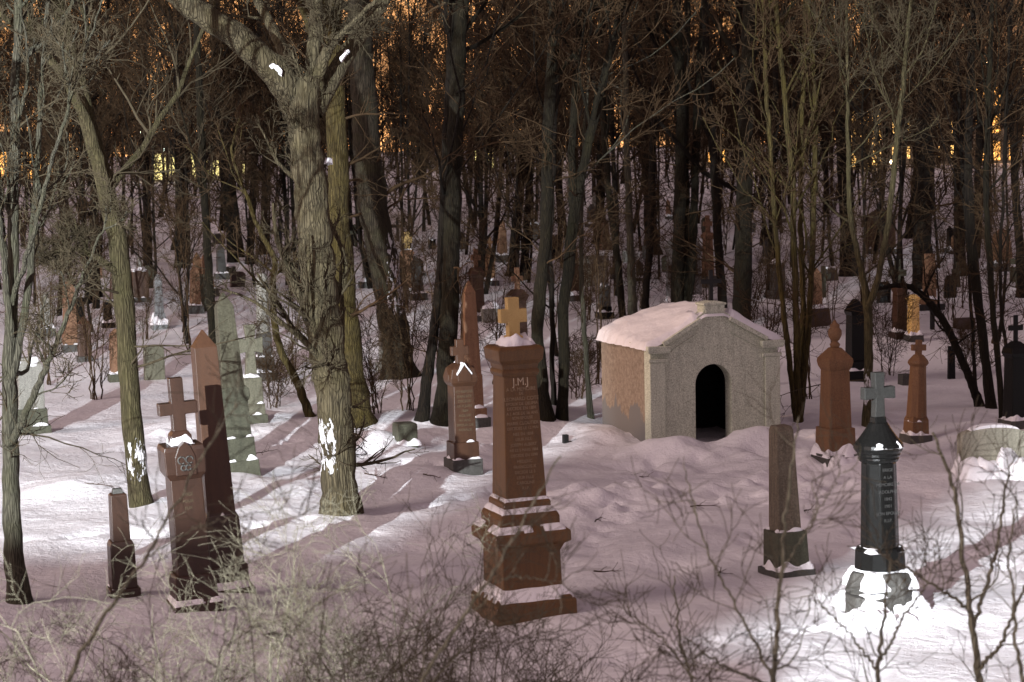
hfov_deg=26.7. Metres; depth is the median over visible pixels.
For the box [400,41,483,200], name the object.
bare tree
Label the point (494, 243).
bare tree
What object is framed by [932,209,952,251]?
bare bush
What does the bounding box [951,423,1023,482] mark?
headstone
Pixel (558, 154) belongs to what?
bare tree
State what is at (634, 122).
bare tree
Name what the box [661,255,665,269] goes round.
headstone
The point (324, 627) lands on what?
bank shrub
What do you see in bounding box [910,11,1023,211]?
bare tree
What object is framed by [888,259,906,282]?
stone cross
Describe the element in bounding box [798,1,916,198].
bare tree
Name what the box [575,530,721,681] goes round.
sapling
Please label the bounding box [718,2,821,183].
bare tree
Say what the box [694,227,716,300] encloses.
bare bush
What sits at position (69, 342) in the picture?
pillar
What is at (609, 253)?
bare bush
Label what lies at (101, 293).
tree
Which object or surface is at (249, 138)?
bare tree
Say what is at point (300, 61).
bare tree
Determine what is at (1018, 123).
bare tree
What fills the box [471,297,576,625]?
monument
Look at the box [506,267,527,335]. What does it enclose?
cross monument
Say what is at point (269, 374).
bare bush
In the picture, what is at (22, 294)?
bare bush
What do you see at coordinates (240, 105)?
bare tree
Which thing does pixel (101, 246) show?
bare tree
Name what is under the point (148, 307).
bare bush
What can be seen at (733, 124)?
bare tree
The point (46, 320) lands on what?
monument
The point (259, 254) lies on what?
bare bush
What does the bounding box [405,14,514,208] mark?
bare tree
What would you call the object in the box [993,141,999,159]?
window
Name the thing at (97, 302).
bare tree
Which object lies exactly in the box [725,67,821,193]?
bare tree
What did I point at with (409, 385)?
bare bush
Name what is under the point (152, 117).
bare tree
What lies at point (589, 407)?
birch
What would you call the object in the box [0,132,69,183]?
house
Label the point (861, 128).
bare tree
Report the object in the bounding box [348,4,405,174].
bare tree
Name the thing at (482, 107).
bare tree
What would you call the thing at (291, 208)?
bare tree
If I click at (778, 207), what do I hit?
bare bush
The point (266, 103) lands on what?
bare tree
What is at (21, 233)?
bare tree
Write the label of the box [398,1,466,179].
bare tree
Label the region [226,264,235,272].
headstone
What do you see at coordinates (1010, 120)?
bare tree
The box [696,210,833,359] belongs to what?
bare bush
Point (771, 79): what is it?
bare tree
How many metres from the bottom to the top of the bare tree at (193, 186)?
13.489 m
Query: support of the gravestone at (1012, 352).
on the snow ground
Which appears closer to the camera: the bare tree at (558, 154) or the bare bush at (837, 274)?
the bare bush at (837, 274)
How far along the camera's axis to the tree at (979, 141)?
72.75 m
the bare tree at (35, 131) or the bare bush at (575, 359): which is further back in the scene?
the bare tree at (35, 131)
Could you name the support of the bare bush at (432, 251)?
on the snow ground
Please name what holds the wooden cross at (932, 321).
on the snow ground
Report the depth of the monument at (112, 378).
54.60 m
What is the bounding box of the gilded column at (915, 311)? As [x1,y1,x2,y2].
[903,294,923,341]
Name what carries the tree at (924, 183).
on the snow ground
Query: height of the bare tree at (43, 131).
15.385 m
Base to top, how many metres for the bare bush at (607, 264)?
4.890 m
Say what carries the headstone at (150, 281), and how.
on the snow ground
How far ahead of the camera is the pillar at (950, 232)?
84.24 m
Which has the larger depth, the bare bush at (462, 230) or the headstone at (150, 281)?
the bare bush at (462, 230)
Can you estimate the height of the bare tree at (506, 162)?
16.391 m
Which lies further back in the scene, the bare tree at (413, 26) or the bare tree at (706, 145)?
the bare tree at (706, 145)
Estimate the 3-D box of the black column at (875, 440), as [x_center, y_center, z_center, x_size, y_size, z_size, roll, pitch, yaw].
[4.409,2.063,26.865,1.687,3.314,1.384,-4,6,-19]
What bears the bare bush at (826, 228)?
on the snow ground
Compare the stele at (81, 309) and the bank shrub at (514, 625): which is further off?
the stele at (81, 309)
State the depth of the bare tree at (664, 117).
109.78 m
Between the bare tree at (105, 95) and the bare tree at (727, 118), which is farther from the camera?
the bare tree at (727, 118)
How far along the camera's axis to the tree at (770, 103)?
80.15 m
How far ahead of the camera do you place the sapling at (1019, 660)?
9.35 m
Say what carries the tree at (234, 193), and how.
on the snow ground
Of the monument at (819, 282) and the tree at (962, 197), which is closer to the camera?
the tree at (962, 197)
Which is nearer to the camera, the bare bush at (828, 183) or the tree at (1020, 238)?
the tree at (1020, 238)
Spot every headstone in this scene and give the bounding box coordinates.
[145,265,153,287]
[211,231,225,243]
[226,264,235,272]
[230,271,245,286]
[428,237,435,248]
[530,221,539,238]
[552,241,559,258]
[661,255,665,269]
[701,218,710,232]
[759,229,768,245]
[826,266,837,280]
[876,281,890,302]
[943,275,956,297]
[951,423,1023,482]
[1009,264,1015,281]
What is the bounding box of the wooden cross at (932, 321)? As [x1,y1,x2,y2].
[919,301,944,329]
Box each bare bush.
[0,210,112,384]
[0,239,58,344]
[24,171,147,287]
[29,267,69,324]
[40,230,140,399]
[42,202,79,237]
[78,197,132,261]
[109,196,171,273]
[109,250,174,338]
[129,154,170,219]
[133,184,224,351]
[161,245,203,319]
[199,161,234,221]
[218,171,290,266]
[233,166,279,266]
[233,243,306,384]
[237,220,282,281]
[242,341,305,408]
[316,293,428,414]
[353,229,449,410]
[360,205,433,315]
[361,185,439,312]
[386,213,491,375]
[417,193,476,243]
[427,201,495,319]
[437,202,473,251]
[458,236,532,383]
[489,173,515,230]
[498,189,608,328]
[546,252,616,332]
[546,327,601,399]
[552,222,604,286]
[556,194,624,320]
[568,196,685,383]
[573,207,643,291]
[583,179,647,250]
[600,216,671,301]
[604,227,669,315]
[624,190,729,301]
[650,255,716,302]
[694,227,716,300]
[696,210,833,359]
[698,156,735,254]
[698,177,727,231]
[727,242,789,319]
[753,158,804,251]
[753,206,790,269]
[757,229,841,321]
[761,251,827,398]
[773,223,877,341]
[803,158,836,215]
[804,181,834,223]
[816,191,920,306]
[816,201,858,261]
[818,183,837,220]
[819,160,855,214]
[829,229,914,335]
[873,290,924,378]
[875,168,915,244]
[917,194,1013,307]
[921,210,982,319]
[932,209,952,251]
[934,314,1003,374]
[942,203,1023,343]
[963,230,1023,306]
[975,146,1023,242]
[979,216,994,257]
[994,260,1023,318]
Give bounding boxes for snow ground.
[0,143,1023,681]
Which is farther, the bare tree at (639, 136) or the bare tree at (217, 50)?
the bare tree at (639, 136)
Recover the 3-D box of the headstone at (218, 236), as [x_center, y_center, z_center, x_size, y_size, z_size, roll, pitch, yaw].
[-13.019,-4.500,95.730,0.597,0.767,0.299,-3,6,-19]
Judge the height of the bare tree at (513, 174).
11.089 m
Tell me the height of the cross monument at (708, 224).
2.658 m
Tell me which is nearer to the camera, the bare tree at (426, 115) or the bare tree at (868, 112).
the bare tree at (426, 115)
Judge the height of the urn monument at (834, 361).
2.846 m
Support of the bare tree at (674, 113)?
on the snow ground
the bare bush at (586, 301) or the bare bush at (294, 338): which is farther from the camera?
the bare bush at (586, 301)
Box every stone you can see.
[100,302,115,327]
[898,373,908,385]
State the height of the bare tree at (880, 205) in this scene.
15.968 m
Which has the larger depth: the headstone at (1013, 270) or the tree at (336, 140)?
the headstone at (1013, 270)
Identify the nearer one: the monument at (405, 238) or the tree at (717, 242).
the tree at (717, 242)
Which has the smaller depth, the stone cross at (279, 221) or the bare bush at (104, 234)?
the bare bush at (104, 234)
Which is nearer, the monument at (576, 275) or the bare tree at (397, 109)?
the monument at (576, 275)
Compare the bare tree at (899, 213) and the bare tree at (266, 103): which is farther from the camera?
the bare tree at (266, 103)
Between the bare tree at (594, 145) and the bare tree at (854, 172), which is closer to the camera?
the bare tree at (594, 145)
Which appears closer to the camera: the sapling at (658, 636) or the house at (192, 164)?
the sapling at (658, 636)
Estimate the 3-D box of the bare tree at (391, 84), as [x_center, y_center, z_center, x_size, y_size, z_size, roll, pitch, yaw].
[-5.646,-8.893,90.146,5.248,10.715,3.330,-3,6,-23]
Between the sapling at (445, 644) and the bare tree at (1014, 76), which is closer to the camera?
the sapling at (445, 644)
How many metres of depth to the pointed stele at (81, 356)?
58.00 m
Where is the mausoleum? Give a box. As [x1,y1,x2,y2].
[596,270,784,441]
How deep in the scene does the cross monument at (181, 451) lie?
28.30 m
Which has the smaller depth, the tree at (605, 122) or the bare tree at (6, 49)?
the tree at (605, 122)
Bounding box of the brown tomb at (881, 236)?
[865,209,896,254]
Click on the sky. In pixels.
(393, 13)
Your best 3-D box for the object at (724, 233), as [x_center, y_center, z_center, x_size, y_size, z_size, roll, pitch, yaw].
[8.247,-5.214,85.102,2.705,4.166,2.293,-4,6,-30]
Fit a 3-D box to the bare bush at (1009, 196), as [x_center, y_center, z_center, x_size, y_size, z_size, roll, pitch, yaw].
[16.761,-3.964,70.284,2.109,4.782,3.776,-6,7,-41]
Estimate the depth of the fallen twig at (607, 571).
29.86 m
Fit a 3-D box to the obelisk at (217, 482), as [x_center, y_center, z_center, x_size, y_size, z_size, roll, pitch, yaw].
[-4.095,1.786,29.774,0.698,3.917,0.698,-6,7,-19]
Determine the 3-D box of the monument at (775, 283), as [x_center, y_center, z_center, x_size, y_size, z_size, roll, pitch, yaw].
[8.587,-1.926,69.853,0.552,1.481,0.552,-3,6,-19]
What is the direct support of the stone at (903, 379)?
on the snow ground
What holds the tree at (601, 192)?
on the snow ground
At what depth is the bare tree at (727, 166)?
86.04 m
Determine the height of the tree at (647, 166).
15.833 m
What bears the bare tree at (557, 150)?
on the snow ground
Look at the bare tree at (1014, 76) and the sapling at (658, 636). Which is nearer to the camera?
the sapling at (658, 636)
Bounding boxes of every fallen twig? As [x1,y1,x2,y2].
[84,480,113,487]
[594,562,621,573]
[690,500,719,509]
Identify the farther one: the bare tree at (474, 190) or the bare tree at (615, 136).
the bare tree at (615, 136)
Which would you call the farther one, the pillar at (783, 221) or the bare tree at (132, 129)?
the pillar at (783, 221)
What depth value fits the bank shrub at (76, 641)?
14.61 m
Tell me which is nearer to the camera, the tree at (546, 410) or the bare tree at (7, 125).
the tree at (546, 410)
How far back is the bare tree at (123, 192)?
85.89 m
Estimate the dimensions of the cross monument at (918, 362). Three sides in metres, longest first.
2.195 x 0.507 x 0.507 m
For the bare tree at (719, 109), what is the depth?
127.72 m
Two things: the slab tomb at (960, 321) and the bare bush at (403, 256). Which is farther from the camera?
the bare bush at (403, 256)
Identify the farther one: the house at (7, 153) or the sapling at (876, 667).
the house at (7, 153)
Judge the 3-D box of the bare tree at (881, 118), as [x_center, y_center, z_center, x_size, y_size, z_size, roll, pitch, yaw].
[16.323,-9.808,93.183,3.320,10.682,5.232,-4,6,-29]
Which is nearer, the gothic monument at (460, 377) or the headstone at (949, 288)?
the gothic monument at (460, 377)
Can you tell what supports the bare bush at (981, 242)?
on the snow ground
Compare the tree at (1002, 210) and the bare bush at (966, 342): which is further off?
the bare bush at (966, 342)
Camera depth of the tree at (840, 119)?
74.50 m
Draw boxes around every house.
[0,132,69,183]
[150,139,248,181]
[690,114,759,167]
[852,98,882,163]
[884,102,953,165]
[964,91,1019,163]
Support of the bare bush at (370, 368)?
on the snow ground
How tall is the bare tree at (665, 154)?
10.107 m
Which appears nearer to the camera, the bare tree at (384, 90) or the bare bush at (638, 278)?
the bare bush at (638, 278)
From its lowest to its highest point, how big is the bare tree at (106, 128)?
9.954 m
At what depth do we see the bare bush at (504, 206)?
95.51 m
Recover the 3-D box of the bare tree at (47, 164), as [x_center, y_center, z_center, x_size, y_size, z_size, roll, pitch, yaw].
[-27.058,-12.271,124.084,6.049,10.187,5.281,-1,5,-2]
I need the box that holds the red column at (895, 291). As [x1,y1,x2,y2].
[888,288,906,338]
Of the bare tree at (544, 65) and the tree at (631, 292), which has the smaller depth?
the tree at (631, 292)
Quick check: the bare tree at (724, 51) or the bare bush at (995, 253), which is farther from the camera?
the bare tree at (724, 51)
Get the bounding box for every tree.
[0,0,20,187]
[0,0,45,289]
[0,0,102,306]
[0,0,133,237]
[0,0,143,296]
[0,0,144,604]
[0,0,159,308]
[0,0,164,315]
[0,0,165,253]
[0,0,165,303]
[0,0,281,507]
[0,1,135,286]
[0,4,54,246]
[0,4,78,208]
[0,27,39,246]
[0,43,76,220]
[0,125,78,209]
[1,69,56,190]
[5,14,173,331]
[21,6,162,224]
[22,65,75,207]
[32,2,210,241]
[56,0,276,305]
[68,1,210,254]
[72,2,174,210]
[78,1,237,232]
[82,0,266,343]
[104,0,201,264]
[106,12,165,210]
[114,9,236,249]
[119,39,189,217]
[121,8,172,185]
[123,4,256,331]
[129,1,238,222]
[134,0,264,343]
[138,0,300,267]
[147,0,247,262]
[147,0,286,264]
[147,1,290,225]
[154,1,253,231]
[155,0,391,280]
[159,6,323,257]
[166,0,469,515]
[166,40,205,195]
[179,0,292,286]
[193,0,373,284]
[196,1,327,240]
[205,1,392,208]
[207,33,294,219]
[213,14,356,301]
[227,0,272,201]
[231,0,306,254]
[235,72,248,186]
[236,0,302,222]
[254,17,397,214]
[264,10,351,184]
[272,164,286,193]
[274,0,411,427]
[275,0,385,169]
[276,0,473,224]
[284,10,464,288]
[288,0,467,379]
[293,0,426,245]
[294,0,429,229]
[325,1,431,217]
[345,0,508,280]
[347,0,445,221]
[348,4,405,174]
[350,0,563,426]
[356,0,598,421]
[373,35,405,188]
[377,0,435,223]
[377,0,603,293]
[377,0,608,306]
[377,9,441,206]
[378,0,469,230]
[379,0,491,202]
[387,0,488,186]
[389,51,529,256]
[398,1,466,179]
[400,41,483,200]
[404,2,520,237]
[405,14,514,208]
[408,0,524,270]
[410,4,505,226]
[414,0,541,254]
[423,5,496,193]
[425,0,636,302]
[435,0,587,276]
[436,3,629,220]
[438,1,600,282]
[448,6,629,237]
[461,0,665,356]
[461,79,514,210]
[462,1,580,263]
[466,0,619,238]
[469,1,638,221]
[471,55,517,192]
[480,2,648,267]
[485,0,669,421]
[488,0,597,279]
[491,0,729,295]
[508,10,635,235]
[510,1,605,246]
[523,0,689,420]
[544,0,666,317]
[545,0,685,314]
[561,30,621,200]
[564,1,672,253]
[568,0,691,249]
[576,68,666,170]
[578,1,653,244]
[580,17,632,193]
[583,0,772,266]
[587,0,734,309]
[587,10,640,191]
[589,2,737,276]
[590,42,669,192]
[592,6,673,231]
[595,0,885,310]
[606,0,689,203]
[606,0,694,254]
[608,22,702,188]
[609,62,638,183]
[619,0,757,222]
[627,0,782,302]
[632,0,722,226]
[634,0,790,308]
[639,43,674,187]
[648,0,827,320]
[656,119,674,174]
[659,0,779,223]
[660,19,728,193]
[673,0,733,181]
[681,4,736,194]
[682,0,765,206]
[689,0,821,230]
[689,1,736,218]
[689,6,731,161]
[689,40,766,249]
[690,0,805,200]
[691,0,897,422]
[695,6,736,208]
[706,4,884,256]
[708,0,817,239]
[711,0,867,229]
[715,5,795,236]
[716,0,912,265]
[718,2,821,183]
[722,0,850,267]
[722,2,792,215]
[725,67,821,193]
[728,1,873,252]
[752,0,840,297]
[755,0,961,304]
[763,28,807,203]
[779,0,897,257]
[779,7,891,186]
[791,0,952,263]
[791,1,944,208]
[792,10,866,210]
[795,1,916,222]
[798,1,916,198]
[800,0,956,281]
[809,0,875,276]
[820,12,863,191]
[829,0,1015,319]
[831,2,914,205]
[844,0,997,289]
[849,0,984,267]
[851,1,881,186]
[852,11,917,200]
[856,15,951,194]
[857,226,1004,406]
[880,31,949,184]
[884,0,1018,275]
[888,1,1019,257]
[889,17,1002,210]
[890,14,1023,238]
[891,13,967,187]
[902,0,1023,417]
[902,3,949,190]
[908,0,1023,408]
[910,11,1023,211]
[914,1,1023,195]
[917,0,1023,340]
[934,0,1020,248]
[938,6,1023,222]
[943,0,1023,297]
[956,2,1023,260]
[978,0,1023,175]
[993,25,1023,170]
[997,13,1023,177]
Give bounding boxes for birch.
[524,0,739,418]
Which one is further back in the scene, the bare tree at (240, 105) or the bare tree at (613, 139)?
the bare tree at (240, 105)
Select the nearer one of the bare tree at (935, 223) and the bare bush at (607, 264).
the bare bush at (607, 264)
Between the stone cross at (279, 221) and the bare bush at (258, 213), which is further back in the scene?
the stone cross at (279, 221)
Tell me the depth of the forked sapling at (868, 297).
43.93 m
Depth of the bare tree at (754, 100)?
104.63 m
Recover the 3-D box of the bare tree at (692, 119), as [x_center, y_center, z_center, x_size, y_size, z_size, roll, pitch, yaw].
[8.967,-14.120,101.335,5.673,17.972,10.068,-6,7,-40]
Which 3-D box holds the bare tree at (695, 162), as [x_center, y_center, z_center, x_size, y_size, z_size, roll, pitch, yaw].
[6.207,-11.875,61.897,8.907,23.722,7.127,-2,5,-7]
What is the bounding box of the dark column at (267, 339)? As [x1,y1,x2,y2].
[255,273,276,380]
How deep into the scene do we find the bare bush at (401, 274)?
65.97 m
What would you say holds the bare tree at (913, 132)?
on the snow ground
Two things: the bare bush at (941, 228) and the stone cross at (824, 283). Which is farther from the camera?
the bare bush at (941, 228)
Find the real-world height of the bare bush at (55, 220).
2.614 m
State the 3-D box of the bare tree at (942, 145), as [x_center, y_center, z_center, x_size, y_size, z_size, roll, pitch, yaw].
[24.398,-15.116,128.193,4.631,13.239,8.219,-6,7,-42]
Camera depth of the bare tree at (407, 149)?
74.82 m
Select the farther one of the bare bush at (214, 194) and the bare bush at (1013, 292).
the bare bush at (214, 194)
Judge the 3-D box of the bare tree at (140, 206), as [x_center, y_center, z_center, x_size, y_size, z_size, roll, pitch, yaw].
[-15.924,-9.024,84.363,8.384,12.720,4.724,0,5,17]
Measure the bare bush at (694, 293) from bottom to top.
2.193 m
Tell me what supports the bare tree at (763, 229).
on the snow ground
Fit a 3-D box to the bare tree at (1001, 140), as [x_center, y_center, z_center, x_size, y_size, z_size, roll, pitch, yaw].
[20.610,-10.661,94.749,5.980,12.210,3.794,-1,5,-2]
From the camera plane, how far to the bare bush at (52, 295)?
66.35 m
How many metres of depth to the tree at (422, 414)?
44.50 m
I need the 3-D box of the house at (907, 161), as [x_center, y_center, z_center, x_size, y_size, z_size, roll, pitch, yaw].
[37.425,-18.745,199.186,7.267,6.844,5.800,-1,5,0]
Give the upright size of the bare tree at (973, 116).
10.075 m
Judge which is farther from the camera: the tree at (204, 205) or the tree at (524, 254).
the tree at (524, 254)
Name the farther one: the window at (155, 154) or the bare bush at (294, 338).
the window at (155, 154)
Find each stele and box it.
[76,297,84,321]
[76,317,93,362]
[143,346,164,379]
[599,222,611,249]
[919,253,936,304]
[947,346,954,378]
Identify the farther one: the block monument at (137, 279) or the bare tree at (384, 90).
the bare tree at (384, 90)
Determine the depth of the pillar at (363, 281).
73.96 m
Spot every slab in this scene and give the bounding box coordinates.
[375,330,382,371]
[481,300,500,322]
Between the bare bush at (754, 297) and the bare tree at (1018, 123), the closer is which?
the bare bush at (754, 297)
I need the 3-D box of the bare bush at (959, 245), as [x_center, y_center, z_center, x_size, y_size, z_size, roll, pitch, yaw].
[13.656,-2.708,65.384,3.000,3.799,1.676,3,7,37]
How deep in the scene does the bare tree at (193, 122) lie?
108.33 m
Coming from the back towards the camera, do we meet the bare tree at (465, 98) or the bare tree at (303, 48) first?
the bare tree at (465, 98)
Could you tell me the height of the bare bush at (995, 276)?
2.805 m
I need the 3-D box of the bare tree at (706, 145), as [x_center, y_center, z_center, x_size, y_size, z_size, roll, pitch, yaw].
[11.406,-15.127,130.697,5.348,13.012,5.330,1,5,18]
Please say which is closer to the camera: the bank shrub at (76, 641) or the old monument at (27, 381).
the bank shrub at (76, 641)
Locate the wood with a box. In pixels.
[0,6,1023,185]
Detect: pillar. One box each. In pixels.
[61,282,77,351]
[106,487,140,598]
[107,275,112,300]
[148,274,167,329]
[188,264,204,313]
[193,253,201,303]
[201,255,219,296]
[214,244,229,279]
[358,250,367,287]
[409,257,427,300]
[495,222,508,262]
[586,204,595,227]
[595,283,614,318]
[665,200,672,219]
[760,238,767,263]
[781,201,786,222]
[945,226,952,251]
[949,236,953,253]
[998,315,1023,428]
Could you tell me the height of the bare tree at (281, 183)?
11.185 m
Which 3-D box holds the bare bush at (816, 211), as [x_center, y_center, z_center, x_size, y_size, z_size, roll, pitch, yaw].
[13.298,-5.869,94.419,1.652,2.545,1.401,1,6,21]
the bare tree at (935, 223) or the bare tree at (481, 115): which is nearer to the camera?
the bare tree at (935, 223)
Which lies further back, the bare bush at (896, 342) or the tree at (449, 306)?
the bare bush at (896, 342)
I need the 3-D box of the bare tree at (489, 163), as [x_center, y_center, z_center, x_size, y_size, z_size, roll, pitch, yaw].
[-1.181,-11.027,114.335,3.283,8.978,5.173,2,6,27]
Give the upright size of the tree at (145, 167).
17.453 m
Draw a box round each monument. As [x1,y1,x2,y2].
[16,356,51,434]
[39,293,55,336]
[107,329,118,382]
[131,257,150,302]
[156,376,223,612]
[238,324,267,424]
[400,232,413,292]
[443,339,483,474]
[467,249,484,321]
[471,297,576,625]
[483,238,498,285]
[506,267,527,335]
[570,248,587,301]
[663,240,703,301]
[701,215,716,286]
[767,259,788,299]
[806,268,829,326]
[810,320,859,469]
[844,299,863,381]
[899,340,932,443]
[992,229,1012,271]
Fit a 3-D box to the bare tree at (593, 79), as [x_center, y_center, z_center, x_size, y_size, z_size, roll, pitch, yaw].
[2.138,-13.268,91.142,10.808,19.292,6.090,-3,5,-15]
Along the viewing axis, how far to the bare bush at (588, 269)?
64.87 m
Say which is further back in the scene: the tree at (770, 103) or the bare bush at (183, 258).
the tree at (770, 103)
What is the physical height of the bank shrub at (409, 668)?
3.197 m
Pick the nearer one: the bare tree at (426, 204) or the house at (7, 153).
the bare tree at (426, 204)
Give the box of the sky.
[0,0,1023,156]
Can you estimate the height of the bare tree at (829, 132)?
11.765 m
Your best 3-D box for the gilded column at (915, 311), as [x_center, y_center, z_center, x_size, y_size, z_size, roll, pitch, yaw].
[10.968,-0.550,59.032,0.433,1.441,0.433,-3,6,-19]
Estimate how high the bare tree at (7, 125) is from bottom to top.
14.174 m
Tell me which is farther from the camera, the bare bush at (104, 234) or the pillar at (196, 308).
the bare bush at (104, 234)
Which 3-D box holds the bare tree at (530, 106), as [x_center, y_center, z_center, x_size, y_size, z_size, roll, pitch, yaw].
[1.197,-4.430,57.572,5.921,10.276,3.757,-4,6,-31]
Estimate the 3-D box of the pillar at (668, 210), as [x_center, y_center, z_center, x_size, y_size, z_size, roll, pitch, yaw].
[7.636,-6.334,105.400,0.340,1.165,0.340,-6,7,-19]
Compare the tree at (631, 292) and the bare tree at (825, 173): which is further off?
the bare tree at (825, 173)
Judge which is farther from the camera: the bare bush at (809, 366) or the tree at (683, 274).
the tree at (683, 274)
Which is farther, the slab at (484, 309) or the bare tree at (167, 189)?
the bare tree at (167, 189)
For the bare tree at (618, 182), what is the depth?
132.81 m
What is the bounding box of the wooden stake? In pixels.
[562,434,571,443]
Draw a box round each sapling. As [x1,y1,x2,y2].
[0,299,332,681]
[169,97,315,416]
[376,455,649,681]
[487,0,620,405]
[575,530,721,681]
[615,361,882,681]
[752,0,990,426]
[754,511,983,681]
[847,395,1023,681]
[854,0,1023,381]
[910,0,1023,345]
[925,468,1023,681]
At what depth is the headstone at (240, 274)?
75.34 m
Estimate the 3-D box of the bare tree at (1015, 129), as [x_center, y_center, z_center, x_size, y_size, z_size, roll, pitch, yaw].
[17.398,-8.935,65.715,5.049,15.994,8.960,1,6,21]
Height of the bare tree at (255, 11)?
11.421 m
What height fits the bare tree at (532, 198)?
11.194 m
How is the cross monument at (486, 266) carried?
on the snow ground
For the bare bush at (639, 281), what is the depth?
65.98 m
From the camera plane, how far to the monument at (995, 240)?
75.83 m
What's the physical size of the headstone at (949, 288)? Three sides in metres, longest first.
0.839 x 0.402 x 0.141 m
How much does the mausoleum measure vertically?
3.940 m
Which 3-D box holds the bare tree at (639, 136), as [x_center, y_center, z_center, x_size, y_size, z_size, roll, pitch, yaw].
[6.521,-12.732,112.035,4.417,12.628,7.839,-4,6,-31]
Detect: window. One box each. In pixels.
[154,154,165,179]
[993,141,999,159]
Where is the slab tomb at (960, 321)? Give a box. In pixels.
[953,317,975,329]
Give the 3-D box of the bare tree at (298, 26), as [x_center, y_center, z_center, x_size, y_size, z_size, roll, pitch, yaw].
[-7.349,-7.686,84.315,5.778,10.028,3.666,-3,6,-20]
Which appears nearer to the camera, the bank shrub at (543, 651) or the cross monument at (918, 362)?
the bank shrub at (543, 651)
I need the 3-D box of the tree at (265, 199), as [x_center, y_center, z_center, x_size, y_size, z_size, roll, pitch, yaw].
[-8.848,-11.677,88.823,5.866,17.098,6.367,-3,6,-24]
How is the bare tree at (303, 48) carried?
on the snow ground
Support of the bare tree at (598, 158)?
on the snow ground
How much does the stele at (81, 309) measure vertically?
1.386 m
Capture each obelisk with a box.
[190,330,255,593]
[214,293,260,475]
[460,280,490,427]
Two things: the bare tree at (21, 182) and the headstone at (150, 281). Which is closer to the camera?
the bare tree at (21, 182)
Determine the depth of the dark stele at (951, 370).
53.09 m
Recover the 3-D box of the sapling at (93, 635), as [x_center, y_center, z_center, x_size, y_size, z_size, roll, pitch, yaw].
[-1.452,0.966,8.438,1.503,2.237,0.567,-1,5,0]
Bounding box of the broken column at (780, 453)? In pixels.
[758,424,815,578]
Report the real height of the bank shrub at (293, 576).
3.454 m
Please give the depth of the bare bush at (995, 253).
57.56 m
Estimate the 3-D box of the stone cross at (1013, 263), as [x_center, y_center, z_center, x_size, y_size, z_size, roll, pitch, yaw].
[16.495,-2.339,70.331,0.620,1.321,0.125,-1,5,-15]
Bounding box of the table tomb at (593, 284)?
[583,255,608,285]
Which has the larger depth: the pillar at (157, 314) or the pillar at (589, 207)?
the pillar at (589, 207)
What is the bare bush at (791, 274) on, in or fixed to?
on the snow ground
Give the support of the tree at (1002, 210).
on the snow ground
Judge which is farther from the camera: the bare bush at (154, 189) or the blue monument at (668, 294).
the bare bush at (154, 189)
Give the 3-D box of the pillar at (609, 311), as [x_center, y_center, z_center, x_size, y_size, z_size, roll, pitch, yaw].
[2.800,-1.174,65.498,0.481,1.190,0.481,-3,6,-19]
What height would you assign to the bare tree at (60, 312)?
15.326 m
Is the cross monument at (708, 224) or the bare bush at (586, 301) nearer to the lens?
the bare bush at (586, 301)
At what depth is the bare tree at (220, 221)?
96.57 m
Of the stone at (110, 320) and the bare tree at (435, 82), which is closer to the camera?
the stone at (110, 320)
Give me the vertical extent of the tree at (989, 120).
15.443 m
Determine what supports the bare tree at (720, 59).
on the snow ground
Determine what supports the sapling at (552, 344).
on the snow ground
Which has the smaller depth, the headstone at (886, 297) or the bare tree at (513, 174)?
the headstone at (886, 297)
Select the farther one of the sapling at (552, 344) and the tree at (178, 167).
the tree at (178, 167)
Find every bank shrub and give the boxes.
[0,494,555,681]
[0,497,628,681]
[0,573,238,681]
[34,546,661,681]
[90,471,623,681]
[96,508,832,681]
[194,471,651,681]
[395,590,719,681]
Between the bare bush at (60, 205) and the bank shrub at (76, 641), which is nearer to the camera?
the bank shrub at (76, 641)
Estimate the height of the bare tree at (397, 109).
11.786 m
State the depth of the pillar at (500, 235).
82.03 m
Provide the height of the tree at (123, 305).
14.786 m
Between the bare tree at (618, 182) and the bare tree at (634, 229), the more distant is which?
the bare tree at (618, 182)
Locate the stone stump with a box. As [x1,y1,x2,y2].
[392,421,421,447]
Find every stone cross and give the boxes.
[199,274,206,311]
[270,219,289,242]
[350,225,357,246]
[392,220,404,239]
[821,266,830,297]
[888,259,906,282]
[951,262,964,286]
[1009,258,1016,285]
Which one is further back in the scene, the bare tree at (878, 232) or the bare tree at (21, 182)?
the bare tree at (878, 232)
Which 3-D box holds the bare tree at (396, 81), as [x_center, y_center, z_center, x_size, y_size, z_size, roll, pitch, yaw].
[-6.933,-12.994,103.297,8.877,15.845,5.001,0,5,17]
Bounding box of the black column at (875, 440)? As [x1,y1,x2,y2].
[816,371,931,633]
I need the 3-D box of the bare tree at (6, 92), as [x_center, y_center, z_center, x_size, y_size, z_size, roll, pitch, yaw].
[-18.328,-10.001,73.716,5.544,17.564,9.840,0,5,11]
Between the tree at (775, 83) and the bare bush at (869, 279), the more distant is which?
the tree at (775, 83)

